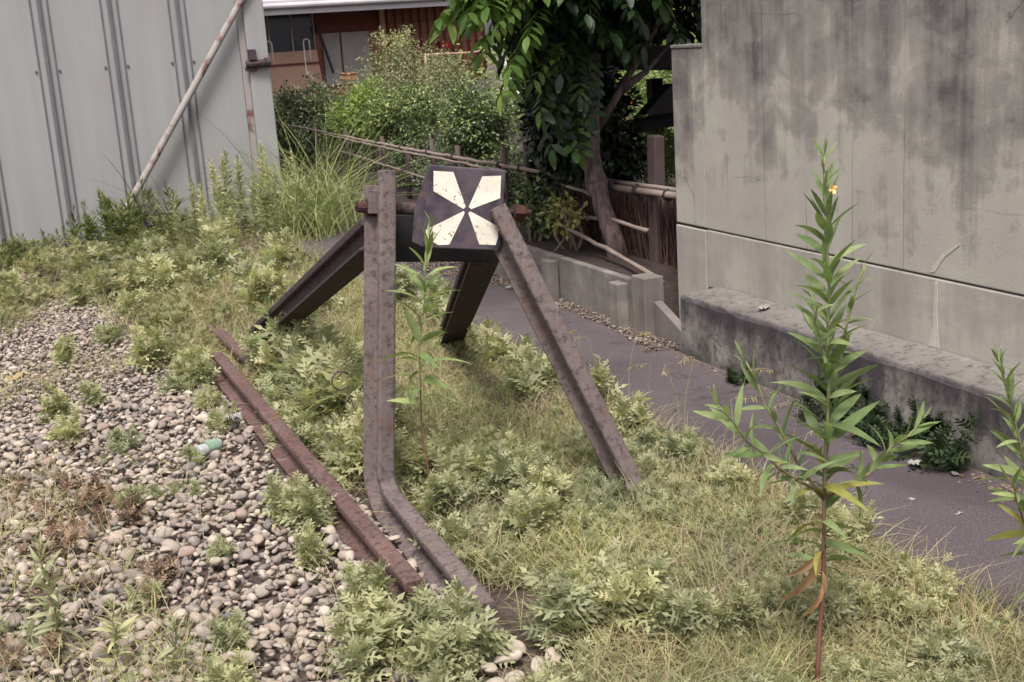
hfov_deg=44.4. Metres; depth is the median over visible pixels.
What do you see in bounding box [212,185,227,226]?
goldenrod
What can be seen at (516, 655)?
stone
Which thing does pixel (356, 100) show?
shrub
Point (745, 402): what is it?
grass stalk
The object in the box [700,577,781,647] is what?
mugwort plant
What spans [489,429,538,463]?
mugwort plant
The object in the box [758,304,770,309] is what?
paper scrap
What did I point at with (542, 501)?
mugwort plant
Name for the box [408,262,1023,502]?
path grit
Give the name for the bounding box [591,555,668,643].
mugwort plant
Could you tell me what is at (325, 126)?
shrub
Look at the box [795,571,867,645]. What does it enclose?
mugwort plant
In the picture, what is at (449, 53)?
laundry pole
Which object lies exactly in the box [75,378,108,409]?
mugwort plant
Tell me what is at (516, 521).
mugwort plant
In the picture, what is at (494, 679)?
stone
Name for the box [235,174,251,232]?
goldenrod
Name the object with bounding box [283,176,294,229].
goldenrod
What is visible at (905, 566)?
mugwort plant
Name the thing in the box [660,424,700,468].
mugwort plant
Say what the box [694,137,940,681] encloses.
evening primrose
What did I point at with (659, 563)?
mugwort plant
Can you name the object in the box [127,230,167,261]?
mugwort plant
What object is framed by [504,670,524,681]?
stone
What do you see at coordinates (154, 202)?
grass tussock
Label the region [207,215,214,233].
goldenrod
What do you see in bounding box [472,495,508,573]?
grass stalk
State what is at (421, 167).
shrub
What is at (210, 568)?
grass stalk
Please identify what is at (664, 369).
grass stalk
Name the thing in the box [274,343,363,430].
mugwort plant
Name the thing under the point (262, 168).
goldenrod
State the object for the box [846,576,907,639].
mugwort plant
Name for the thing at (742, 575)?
dry grass
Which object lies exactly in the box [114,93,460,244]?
grass tussock
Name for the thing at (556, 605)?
mugwort plant
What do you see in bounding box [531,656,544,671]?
stone
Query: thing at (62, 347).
mugwort plant
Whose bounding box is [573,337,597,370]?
grass stalk
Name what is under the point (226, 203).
goldenrod
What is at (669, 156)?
shrub
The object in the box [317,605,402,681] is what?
mugwort plant
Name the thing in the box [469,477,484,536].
grass stalk
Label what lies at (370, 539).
running rail
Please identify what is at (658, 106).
timber shelter
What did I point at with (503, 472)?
mugwort plant
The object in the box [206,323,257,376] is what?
rail stub
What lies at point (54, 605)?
fleabane
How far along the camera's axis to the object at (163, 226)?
11.44 m
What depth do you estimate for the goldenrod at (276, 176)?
11.29 m
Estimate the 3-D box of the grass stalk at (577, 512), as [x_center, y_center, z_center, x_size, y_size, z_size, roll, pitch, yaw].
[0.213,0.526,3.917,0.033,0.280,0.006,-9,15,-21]
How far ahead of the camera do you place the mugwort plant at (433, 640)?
3.16 m
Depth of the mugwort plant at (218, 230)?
9.80 m
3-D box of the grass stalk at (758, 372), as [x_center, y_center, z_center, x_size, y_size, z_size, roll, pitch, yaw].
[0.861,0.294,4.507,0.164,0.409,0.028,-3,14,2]
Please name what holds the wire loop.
on the ground at (502, 599)
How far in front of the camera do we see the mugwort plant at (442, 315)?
6.62 m
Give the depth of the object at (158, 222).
11.22 m
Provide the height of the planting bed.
0.314 m
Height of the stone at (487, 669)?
0.034 m
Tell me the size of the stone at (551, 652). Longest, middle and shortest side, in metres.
0.073 x 0.045 x 0.027 m
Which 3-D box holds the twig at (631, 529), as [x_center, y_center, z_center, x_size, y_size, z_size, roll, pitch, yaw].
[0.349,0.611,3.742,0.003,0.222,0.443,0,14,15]
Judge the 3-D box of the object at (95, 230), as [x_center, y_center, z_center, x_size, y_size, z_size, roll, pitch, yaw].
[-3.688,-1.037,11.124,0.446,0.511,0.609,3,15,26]
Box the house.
[263,0,491,125]
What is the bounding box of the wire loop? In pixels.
[331,371,361,437]
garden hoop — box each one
[267,41,273,64]
[303,38,311,96]
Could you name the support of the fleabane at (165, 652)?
on the ground at (502, 599)
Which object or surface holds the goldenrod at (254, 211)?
on the ground at (502, 599)
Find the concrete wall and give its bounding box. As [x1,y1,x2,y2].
[670,0,1023,488]
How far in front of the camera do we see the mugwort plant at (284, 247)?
9.31 m
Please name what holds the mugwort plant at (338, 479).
on the ground at (502, 599)
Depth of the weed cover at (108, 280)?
8.62 m
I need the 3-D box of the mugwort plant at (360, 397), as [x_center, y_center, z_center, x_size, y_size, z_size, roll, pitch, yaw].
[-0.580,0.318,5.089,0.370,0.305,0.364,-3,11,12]
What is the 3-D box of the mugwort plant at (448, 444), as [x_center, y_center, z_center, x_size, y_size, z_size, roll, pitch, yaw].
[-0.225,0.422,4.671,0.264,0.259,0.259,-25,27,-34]
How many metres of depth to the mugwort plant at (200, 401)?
5.83 m
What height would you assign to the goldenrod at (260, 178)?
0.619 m
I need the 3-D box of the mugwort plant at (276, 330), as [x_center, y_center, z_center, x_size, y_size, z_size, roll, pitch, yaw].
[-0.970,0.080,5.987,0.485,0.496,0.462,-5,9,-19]
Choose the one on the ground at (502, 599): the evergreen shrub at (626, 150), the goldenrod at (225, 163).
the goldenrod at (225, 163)
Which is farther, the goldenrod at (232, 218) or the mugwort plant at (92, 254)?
the goldenrod at (232, 218)
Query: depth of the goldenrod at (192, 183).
11.38 m
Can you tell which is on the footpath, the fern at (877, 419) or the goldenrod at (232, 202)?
the fern at (877, 419)
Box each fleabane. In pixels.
[17,532,85,667]
[89,591,138,674]
[152,612,202,675]
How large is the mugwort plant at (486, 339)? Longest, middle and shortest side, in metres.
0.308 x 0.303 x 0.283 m
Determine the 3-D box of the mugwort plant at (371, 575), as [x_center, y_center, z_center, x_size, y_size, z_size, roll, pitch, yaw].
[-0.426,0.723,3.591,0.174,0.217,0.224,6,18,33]
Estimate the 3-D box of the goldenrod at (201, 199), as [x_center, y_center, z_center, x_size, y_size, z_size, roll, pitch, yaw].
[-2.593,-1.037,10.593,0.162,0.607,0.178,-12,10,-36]
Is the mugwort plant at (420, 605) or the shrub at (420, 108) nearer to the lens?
the mugwort plant at (420, 605)
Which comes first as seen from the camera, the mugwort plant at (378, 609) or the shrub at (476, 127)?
the mugwort plant at (378, 609)
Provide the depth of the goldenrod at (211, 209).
10.92 m
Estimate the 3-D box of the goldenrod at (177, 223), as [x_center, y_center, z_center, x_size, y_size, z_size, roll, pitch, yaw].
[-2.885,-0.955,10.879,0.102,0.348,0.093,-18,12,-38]
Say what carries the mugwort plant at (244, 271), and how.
on the ground at (502, 599)
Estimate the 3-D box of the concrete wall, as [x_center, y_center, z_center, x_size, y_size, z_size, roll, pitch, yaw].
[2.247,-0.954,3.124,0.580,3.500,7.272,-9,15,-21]
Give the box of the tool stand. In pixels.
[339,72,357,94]
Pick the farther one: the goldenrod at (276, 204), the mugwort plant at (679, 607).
the goldenrod at (276, 204)
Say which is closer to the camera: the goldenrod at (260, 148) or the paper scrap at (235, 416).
the paper scrap at (235, 416)
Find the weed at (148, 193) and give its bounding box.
[95,178,182,249]
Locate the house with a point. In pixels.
(337, 33)
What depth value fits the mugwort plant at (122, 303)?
8.15 m
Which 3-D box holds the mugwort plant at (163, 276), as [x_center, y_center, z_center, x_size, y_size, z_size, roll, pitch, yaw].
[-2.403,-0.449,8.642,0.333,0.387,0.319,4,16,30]
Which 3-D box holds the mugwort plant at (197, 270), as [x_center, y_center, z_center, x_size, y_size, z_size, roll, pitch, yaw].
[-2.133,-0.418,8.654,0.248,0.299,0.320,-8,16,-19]
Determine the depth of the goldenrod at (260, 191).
11.06 m
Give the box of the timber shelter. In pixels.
[599,45,679,185]
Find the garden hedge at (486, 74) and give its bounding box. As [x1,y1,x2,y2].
[456,6,698,135]
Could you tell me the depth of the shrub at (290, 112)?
16.04 m
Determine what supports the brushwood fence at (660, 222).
on the planting bed
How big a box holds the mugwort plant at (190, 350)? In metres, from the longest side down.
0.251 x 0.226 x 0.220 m
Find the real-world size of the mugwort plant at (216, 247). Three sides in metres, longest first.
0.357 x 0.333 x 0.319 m
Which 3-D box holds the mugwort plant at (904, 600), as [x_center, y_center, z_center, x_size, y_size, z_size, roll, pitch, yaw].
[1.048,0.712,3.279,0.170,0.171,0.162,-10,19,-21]
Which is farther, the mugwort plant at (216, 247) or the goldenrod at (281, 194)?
the goldenrod at (281, 194)
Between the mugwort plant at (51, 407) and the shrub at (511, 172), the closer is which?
the mugwort plant at (51, 407)
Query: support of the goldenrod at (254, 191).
on the ground at (502, 599)
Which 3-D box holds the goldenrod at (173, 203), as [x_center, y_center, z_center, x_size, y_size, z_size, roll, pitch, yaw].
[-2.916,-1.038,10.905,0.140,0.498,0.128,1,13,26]
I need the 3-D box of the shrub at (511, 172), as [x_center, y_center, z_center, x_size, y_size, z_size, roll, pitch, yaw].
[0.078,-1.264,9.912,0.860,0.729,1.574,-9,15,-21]
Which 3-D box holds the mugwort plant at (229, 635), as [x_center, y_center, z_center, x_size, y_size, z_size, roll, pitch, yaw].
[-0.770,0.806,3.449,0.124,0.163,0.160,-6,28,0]
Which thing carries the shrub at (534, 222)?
on the planting bed
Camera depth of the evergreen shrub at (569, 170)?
8.29 m
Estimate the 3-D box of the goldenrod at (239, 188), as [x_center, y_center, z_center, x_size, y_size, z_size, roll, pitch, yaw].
[-2.475,-1.332,11.432,0.230,0.768,0.223,-13,21,-37]
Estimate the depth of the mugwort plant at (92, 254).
9.62 m
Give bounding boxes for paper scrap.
[225,412,242,419]
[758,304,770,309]
[907,459,923,464]
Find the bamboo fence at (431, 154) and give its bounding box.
[286,122,664,283]
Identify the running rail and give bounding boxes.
[211,352,424,613]
[429,342,883,604]
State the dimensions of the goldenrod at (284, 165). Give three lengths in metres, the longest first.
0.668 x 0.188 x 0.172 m
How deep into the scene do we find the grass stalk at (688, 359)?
4.60 m
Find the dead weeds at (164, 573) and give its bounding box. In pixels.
[0,470,179,668]
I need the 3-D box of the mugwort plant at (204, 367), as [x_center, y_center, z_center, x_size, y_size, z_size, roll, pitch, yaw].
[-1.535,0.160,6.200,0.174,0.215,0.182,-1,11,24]
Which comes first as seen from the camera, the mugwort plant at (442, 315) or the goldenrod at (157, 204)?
the mugwort plant at (442, 315)
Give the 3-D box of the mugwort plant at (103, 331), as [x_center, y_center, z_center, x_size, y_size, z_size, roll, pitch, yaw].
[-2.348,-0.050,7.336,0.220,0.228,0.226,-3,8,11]
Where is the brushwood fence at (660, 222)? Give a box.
[566,135,681,268]
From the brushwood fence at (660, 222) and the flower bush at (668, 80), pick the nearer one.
the brushwood fence at (660, 222)
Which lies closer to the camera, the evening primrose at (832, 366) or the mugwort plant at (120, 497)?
the evening primrose at (832, 366)
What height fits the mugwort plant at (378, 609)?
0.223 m
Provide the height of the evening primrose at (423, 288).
1.101 m
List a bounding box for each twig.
[150,530,202,655]
[624,485,639,571]
[846,522,913,644]
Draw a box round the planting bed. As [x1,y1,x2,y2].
[278,113,678,317]
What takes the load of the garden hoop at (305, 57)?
on the ground at (502, 599)
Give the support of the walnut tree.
on the planting bed
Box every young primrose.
[246,294,273,344]
[271,242,289,294]
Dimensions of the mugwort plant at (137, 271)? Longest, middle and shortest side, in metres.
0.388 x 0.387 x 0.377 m
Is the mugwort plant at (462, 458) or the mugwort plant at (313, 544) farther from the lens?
the mugwort plant at (462, 458)
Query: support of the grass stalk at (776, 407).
on the ground at (502, 599)
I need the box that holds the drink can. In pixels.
[195,438,222,457]
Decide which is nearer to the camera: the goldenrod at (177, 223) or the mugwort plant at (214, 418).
the mugwort plant at (214, 418)
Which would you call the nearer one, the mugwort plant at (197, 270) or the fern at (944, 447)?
the fern at (944, 447)
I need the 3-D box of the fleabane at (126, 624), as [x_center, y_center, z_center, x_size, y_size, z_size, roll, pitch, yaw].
[-1.068,0.791,3.372,0.139,0.267,0.153,-9,15,-21]
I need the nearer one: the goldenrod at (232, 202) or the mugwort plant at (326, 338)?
the mugwort plant at (326, 338)
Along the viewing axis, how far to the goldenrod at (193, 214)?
11.03 m
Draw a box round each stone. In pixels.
[480,662,497,675]
[486,677,504,681]
[492,650,522,663]
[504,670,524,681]
[505,639,526,653]
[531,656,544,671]
[545,645,561,667]
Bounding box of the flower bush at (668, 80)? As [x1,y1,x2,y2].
[614,40,695,160]
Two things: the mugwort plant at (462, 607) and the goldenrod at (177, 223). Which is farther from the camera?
the goldenrod at (177, 223)
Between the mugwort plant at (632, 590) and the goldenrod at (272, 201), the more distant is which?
the goldenrod at (272, 201)
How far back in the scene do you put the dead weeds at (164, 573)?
4.23 m
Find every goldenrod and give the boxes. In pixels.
[152,190,163,238]
[167,195,183,243]
[171,214,179,241]
[174,207,186,239]
[174,213,185,244]
[184,185,201,244]
[186,175,202,230]
[191,206,202,243]
[194,183,211,242]
[197,192,208,239]
[206,156,234,237]
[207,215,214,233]
[208,200,217,221]
[209,162,228,233]
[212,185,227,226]
[216,153,234,233]
[216,181,234,231]
[217,146,241,223]
[226,185,237,219]
[226,207,244,249]
[230,154,251,234]
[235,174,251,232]
[246,184,262,245]
[248,175,261,228]
[254,183,273,237]
[255,141,271,192]
[255,153,275,217]
[256,171,268,233]
[261,159,284,239]
[261,165,283,228]
[262,169,275,240]
[264,173,278,230]
[272,189,290,231]
[274,195,288,226]
[281,159,292,213]
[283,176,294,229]
[285,148,309,236]
[292,169,306,230]
[302,176,314,233]
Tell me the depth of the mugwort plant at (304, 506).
4.22 m
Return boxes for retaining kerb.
[296,174,681,347]
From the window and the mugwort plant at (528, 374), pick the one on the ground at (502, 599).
the mugwort plant at (528, 374)
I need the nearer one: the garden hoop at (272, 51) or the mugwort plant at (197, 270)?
the mugwort plant at (197, 270)
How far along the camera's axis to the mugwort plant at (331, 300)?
7.79 m
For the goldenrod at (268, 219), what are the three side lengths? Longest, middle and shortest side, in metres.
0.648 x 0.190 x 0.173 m
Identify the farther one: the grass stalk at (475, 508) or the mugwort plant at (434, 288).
the mugwort plant at (434, 288)
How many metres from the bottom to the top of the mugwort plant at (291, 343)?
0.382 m
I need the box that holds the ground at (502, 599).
[0,43,1023,681]
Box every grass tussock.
[76,161,315,239]
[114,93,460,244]
[176,139,424,245]
[220,125,400,208]
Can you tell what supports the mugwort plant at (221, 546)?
on the ground at (502, 599)
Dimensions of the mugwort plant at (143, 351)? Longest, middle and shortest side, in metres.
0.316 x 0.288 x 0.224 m
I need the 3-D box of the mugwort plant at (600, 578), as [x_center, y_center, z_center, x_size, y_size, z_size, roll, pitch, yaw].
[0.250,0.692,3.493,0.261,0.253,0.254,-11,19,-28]
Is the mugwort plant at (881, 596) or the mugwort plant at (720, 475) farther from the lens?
the mugwort plant at (720, 475)
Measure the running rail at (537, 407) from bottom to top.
0.108 m
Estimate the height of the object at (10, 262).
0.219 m
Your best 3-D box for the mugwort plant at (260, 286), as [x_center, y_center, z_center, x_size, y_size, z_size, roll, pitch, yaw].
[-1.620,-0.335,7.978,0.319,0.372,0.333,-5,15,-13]
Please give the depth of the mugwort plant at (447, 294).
6.94 m
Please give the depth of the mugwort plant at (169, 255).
9.18 m
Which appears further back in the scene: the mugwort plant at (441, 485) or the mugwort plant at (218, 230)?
the mugwort plant at (218, 230)
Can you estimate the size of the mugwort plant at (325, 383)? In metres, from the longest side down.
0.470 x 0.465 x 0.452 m
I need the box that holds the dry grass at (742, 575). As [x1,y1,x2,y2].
[0,217,1023,681]
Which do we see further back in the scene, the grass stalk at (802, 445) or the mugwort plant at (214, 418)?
the mugwort plant at (214, 418)
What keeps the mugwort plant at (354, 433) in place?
on the ground at (502, 599)
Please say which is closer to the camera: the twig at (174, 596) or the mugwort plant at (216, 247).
the twig at (174, 596)
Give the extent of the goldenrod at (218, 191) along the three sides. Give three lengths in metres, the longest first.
0.782 x 0.220 x 0.201 m
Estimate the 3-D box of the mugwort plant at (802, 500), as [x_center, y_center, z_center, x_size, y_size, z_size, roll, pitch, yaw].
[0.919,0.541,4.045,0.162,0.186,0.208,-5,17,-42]
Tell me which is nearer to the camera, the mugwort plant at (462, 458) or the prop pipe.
the mugwort plant at (462, 458)
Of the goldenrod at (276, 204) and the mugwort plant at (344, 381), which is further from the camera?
the goldenrod at (276, 204)
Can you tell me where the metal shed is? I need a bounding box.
[0,0,283,253]
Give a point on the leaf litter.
(403, 547)
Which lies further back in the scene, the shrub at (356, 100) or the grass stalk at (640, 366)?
the shrub at (356, 100)
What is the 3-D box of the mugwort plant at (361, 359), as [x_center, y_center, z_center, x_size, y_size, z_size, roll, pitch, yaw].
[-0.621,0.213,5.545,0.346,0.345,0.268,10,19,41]
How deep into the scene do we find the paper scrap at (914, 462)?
4.50 m
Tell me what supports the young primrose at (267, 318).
on the ground at (502, 599)
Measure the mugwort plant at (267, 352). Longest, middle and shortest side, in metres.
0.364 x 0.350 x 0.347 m
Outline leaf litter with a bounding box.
[1,255,1008,681]
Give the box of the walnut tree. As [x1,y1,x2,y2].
[428,0,701,258]
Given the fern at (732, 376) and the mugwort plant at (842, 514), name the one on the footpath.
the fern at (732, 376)
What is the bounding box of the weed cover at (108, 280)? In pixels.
[0,209,430,393]
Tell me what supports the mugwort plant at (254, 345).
on the ground at (502, 599)
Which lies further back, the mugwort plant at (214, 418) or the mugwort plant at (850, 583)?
the mugwort plant at (214, 418)
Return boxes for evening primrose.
[376,209,473,491]
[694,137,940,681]
[972,345,1023,608]
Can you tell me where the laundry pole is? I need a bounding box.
[424,49,492,86]
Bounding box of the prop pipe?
[111,0,244,232]
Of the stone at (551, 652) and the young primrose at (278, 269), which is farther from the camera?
the young primrose at (278, 269)
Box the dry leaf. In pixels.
[3,371,30,381]
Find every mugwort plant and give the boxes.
[0,268,24,288]
[36,385,78,424]
[43,407,87,451]
[48,331,77,366]
[70,239,115,280]
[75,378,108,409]
[87,312,124,347]
[105,480,146,520]
[111,276,149,319]
[123,322,176,372]
[124,246,175,294]
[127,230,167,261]
[134,249,183,295]
[145,239,191,280]
[164,338,213,380]
[177,333,216,367]
[182,351,220,387]
[187,259,219,294]
[189,234,238,274]
[192,383,223,410]
[196,215,241,266]
[196,646,258,681]
[203,398,240,433]
[204,534,235,566]
[204,607,253,654]
[227,248,287,295]
[235,261,281,317]
[238,328,275,374]
[250,329,303,390]
[253,226,302,273]
[254,308,324,380]
[254,327,325,398]
[254,470,303,536]
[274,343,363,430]
[276,323,363,405]
[276,474,340,539]
[277,348,363,421]
[287,270,343,315]
[289,517,335,572]
[293,324,363,365]
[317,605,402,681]
[323,398,405,481]
[325,468,353,489]
[329,558,399,618]
[335,585,412,659]
[336,382,413,436]
[355,356,363,377]
[357,426,409,479]
[385,613,487,681]
[395,431,447,497]
[396,262,420,303]
[398,580,468,650]
[410,463,471,532]
[416,272,449,319]
[417,418,494,503]
[420,282,472,331]
[425,422,487,470]
[427,575,516,671]
[433,303,477,347]
[463,316,520,367]
[480,441,537,507]
[482,487,545,546]
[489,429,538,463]
[499,347,553,405]
[502,475,568,541]
[507,333,560,394]
[518,561,609,662]
[523,464,580,509]
[557,536,628,628]
[564,354,627,408]
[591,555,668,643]
[609,390,654,435]
[620,548,673,621]
[632,582,716,653]
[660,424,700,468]
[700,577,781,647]
[703,453,756,495]
[756,569,802,632]
[770,481,821,533]
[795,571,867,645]
[812,490,883,552]
[818,568,866,603]
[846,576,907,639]
[874,549,928,599]
[888,588,949,637]
[905,552,965,619]
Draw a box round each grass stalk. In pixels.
[186,488,230,639]
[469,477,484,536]
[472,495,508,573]
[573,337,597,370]
[574,484,583,537]
[627,363,650,410]
[629,331,650,401]
[661,365,678,430]
[678,356,694,436]
[730,396,756,449]
[732,368,772,460]
[771,403,798,496]
[793,428,823,475]
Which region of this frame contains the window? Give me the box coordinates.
[264,13,315,52]
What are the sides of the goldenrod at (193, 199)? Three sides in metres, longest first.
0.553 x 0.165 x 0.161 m
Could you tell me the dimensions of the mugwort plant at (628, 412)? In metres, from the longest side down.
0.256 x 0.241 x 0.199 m
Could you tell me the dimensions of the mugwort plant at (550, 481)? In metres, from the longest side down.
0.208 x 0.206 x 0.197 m
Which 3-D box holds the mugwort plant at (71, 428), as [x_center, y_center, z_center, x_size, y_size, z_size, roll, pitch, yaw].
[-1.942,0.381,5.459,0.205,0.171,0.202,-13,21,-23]
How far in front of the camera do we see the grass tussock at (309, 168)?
12.72 m
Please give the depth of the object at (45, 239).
11.14 m
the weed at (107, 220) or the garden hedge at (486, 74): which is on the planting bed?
the garden hedge at (486, 74)
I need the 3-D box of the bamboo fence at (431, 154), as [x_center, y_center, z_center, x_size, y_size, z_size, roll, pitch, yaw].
[-0.891,-1.552,11.320,0.258,0.731,9.886,-9,14,-20]
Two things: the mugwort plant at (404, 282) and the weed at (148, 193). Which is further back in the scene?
the weed at (148, 193)
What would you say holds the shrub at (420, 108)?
on the planting bed
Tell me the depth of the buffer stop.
4.33 m
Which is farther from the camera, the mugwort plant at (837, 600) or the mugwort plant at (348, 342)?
the mugwort plant at (348, 342)
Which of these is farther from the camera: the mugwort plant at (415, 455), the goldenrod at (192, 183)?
the goldenrod at (192, 183)
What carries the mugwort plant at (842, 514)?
on the ground at (502, 599)
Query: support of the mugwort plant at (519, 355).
on the ground at (502, 599)
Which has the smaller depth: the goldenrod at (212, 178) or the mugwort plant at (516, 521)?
the mugwort plant at (516, 521)
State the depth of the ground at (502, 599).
4.01 m
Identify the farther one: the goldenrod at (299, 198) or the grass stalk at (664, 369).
the goldenrod at (299, 198)
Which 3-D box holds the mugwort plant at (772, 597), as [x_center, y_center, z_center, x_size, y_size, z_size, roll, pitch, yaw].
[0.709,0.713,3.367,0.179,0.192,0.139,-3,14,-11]
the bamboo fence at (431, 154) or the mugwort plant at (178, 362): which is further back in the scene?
the bamboo fence at (431, 154)
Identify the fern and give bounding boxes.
[725,363,751,384]
[794,372,876,423]
[847,399,918,448]
[888,396,981,472]
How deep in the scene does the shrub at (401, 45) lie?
17.48 m
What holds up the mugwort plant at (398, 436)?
on the ground at (502, 599)
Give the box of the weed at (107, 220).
[79,176,192,256]
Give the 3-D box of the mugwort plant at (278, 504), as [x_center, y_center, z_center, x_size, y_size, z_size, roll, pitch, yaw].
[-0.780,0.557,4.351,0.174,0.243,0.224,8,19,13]
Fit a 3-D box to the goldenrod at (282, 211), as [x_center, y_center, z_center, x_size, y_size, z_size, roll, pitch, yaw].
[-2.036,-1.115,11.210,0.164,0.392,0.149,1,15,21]
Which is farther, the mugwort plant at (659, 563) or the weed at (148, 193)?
the weed at (148, 193)
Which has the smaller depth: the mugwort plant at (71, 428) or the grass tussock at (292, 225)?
the mugwort plant at (71, 428)
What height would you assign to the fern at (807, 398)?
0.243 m
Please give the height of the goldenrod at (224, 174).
0.793 m
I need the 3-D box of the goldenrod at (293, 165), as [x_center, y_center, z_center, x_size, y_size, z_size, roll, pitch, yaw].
[-1.866,-1.276,10.924,0.211,0.819,0.210,1,14,20]
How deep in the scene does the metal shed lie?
11.61 m
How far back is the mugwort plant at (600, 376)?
5.39 m
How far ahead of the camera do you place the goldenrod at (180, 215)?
11.48 m
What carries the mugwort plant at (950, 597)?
on the ground at (502, 599)
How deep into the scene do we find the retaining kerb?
7.03 m
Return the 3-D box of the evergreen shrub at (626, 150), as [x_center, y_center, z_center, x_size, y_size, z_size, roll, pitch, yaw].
[0.518,-1.410,8.829,0.912,1.476,1.108,-9,15,-21]
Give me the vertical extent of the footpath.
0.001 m
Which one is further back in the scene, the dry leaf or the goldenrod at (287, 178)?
the goldenrod at (287, 178)
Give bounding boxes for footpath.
[257,199,1023,650]
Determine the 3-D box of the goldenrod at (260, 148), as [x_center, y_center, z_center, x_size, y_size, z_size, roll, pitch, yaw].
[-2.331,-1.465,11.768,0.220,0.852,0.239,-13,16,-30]
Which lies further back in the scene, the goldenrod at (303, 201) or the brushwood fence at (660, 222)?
the goldenrod at (303, 201)
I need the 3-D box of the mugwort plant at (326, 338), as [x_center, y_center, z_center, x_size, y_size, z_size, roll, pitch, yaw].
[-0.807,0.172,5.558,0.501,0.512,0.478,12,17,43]
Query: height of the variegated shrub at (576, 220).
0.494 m
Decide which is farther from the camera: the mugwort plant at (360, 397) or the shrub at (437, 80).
the shrub at (437, 80)
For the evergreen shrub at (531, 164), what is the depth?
9.11 m
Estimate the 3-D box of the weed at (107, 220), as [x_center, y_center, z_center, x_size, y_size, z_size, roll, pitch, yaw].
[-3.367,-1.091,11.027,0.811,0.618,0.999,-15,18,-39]
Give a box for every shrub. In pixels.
[272,71,341,161]
[304,84,380,162]
[324,73,400,172]
[327,38,485,134]
[356,75,451,177]
[368,24,416,129]
[384,127,486,191]
[433,72,522,167]
[470,135,549,211]
[504,169,565,240]
[512,52,627,237]
[518,152,578,229]
[523,49,650,219]
[545,190,589,250]
[633,114,675,186]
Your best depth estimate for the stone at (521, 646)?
3.34 m
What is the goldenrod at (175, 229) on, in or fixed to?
on the ground at (502, 599)
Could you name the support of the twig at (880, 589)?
on the ground at (502, 599)
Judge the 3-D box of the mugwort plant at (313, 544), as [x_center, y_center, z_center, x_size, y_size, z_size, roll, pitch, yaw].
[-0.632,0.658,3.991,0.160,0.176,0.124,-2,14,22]

